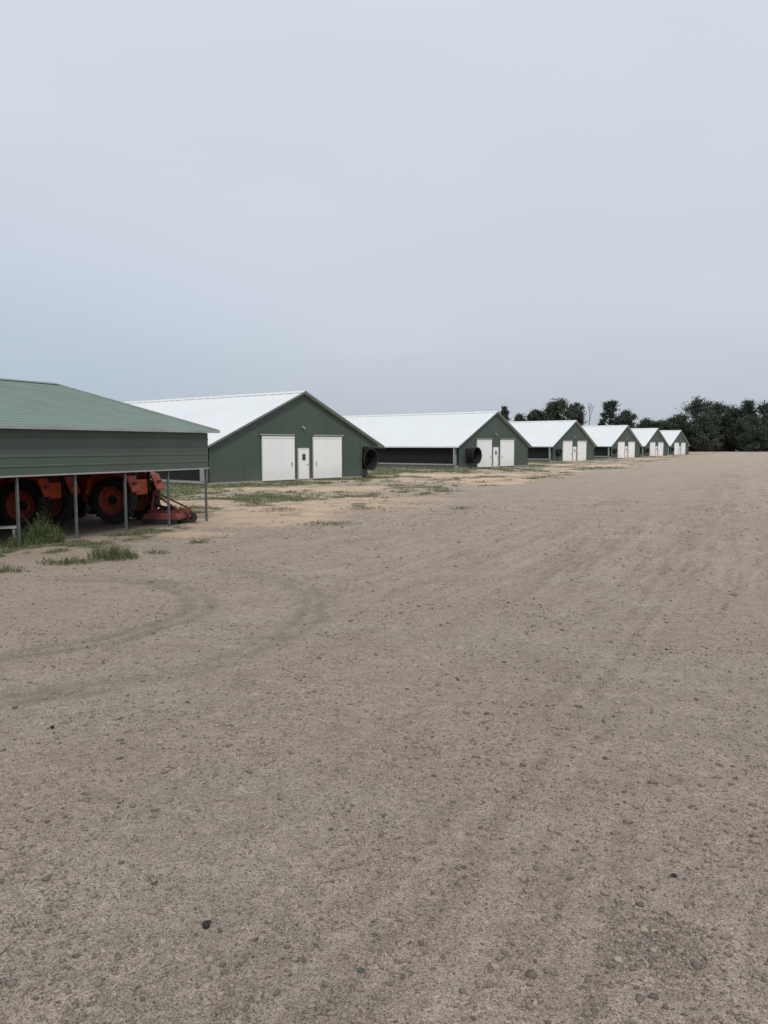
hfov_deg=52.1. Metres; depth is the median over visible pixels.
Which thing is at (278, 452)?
sliding door
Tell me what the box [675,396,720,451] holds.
broadleaf tree
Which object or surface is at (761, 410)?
broadleaf tree
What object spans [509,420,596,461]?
poultry house
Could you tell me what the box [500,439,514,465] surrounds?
sliding door
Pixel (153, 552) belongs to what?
weed clump
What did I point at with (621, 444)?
sliding door
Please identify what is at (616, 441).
poultry house
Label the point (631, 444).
sliding door
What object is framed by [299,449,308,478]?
entry door
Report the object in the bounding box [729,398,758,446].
tree
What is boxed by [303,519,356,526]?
weed clump
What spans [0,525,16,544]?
steel stand
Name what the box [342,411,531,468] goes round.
poultry house
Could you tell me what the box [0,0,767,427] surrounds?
sky
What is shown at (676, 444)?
sliding door
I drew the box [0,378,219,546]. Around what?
equipment shelter
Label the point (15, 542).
weed clump
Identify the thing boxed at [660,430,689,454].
poultry house
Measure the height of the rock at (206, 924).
0.034 m
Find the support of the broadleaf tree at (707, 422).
on the ground at (716, 480)
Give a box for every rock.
[99,997,107,1004]
[202,920,210,928]
[357,967,364,973]
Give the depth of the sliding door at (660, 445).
169.61 m
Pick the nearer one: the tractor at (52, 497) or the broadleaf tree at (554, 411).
the tractor at (52, 497)
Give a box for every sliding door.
[260,434,294,480]
[313,435,343,478]
[476,438,491,466]
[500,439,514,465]
[562,440,572,460]
[577,440,586,460]
[617,441,624,457]
[628,441,634,457]
[649,442,654,455]
[658,443,662,455]
[674,442,678,454]
[681,442,685,454]
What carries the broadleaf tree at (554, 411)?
on the ground at (716, 480)
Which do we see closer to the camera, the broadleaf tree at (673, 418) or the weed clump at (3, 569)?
the weed clump at (3, 569)
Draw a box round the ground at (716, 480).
[0,450,767,1023]
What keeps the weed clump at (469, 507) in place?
on the ground at (716, 480)
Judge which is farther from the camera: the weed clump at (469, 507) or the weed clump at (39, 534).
the weed clump at (469, 507)
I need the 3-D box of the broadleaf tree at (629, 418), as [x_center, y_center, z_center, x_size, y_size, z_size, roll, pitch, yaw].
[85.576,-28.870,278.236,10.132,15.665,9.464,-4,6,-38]
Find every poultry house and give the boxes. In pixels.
[124,390,384,484]
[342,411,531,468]
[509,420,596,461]
[582,425,641,458]
[631,428,668,456]
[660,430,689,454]
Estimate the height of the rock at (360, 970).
0.035 m
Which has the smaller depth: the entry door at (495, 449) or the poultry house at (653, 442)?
the entry door at (495, 449)
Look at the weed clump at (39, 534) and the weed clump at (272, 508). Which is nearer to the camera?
the weed clump at (39, 534)
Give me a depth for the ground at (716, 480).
6.40 m
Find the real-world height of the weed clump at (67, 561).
0.227 m
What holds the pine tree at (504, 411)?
on the ground at (716, 480)
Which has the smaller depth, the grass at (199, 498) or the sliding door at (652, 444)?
the grass at (199, 498)
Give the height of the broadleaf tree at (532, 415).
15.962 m
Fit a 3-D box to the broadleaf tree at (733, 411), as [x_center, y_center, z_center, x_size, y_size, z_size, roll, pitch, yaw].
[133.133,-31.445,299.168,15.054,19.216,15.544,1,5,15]
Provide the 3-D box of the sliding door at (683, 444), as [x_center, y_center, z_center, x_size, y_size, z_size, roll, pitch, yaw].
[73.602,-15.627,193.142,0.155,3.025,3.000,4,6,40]
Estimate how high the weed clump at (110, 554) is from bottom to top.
0.479 m
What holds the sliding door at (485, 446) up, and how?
in the poultry house at (480, 439)
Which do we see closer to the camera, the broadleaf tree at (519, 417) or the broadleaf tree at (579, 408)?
the broadleaf tree at (519, 417)
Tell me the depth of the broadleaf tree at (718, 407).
299.60 m
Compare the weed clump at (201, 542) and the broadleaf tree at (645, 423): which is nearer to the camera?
the weed clump at (201, 542)
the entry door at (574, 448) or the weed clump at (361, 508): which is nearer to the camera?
the weed clump at (361, 508)
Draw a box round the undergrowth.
[648,420,767,450]
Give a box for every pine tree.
[498,405,510,420]
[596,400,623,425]
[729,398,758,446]
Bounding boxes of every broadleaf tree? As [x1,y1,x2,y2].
[512,413,529,421]
[525,409,545,420]
[536,397,582,425]
[567,402,587,425]
[618,408,638,427]
[636,417,657,427]
[665,413,689,438]
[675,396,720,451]
[689,412,724,451]
[701,400,737,451]
[717,404,747,451]
[730,413,767,451]
[749,400,767,451]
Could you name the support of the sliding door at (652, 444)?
in the poultry house at (653, 442)
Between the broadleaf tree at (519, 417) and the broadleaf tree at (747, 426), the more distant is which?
the broadleaf tree at (747, 426)
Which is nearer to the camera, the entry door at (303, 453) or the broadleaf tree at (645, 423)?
the entry door at (303, 453)
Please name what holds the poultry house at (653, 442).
on the ground at (716, 480)
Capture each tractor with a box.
[0,470,164,523]
[0,473,79,530]
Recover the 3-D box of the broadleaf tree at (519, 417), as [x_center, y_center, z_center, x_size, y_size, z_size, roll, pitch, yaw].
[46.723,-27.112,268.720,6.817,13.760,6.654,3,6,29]
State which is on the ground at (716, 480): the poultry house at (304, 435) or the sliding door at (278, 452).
the poultry house at (304, 435)
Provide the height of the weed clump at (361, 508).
0.185 m
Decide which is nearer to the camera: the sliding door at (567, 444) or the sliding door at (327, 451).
the sliding door at (327, 451)
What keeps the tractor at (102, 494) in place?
on the ground at (716, 480)
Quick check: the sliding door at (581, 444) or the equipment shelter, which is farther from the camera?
the sliding door at (581, 444)
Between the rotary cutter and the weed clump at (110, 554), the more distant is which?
the rotary cutter
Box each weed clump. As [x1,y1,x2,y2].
[0,529,32,547]
[0,562,28,572]
[8,511,67,545]
[36,554,99,565]
[85,538,141,561]
[143,548,171,554]
[183,538,212,543]
[262,507,301,510]
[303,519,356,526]
[340,506,384,510]
[448,506,470,509]
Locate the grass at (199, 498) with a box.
[0,464,616,556]
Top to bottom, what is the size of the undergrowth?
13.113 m
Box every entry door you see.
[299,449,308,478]
[494,448,497,465]
[573,447,575,460]
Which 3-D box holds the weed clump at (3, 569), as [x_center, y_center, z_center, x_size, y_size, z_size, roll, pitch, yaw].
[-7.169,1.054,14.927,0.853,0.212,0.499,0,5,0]
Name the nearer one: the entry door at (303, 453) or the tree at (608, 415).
the entry door at (303, 453)
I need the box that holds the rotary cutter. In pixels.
[142,491,196,524]
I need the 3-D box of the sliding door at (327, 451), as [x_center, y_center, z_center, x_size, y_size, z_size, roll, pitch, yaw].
[-3.888,-3.887,55.028,0.155,3.025,3.000,4,6,40]
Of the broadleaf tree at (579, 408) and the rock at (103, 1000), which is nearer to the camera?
the rock at (103, 1000)

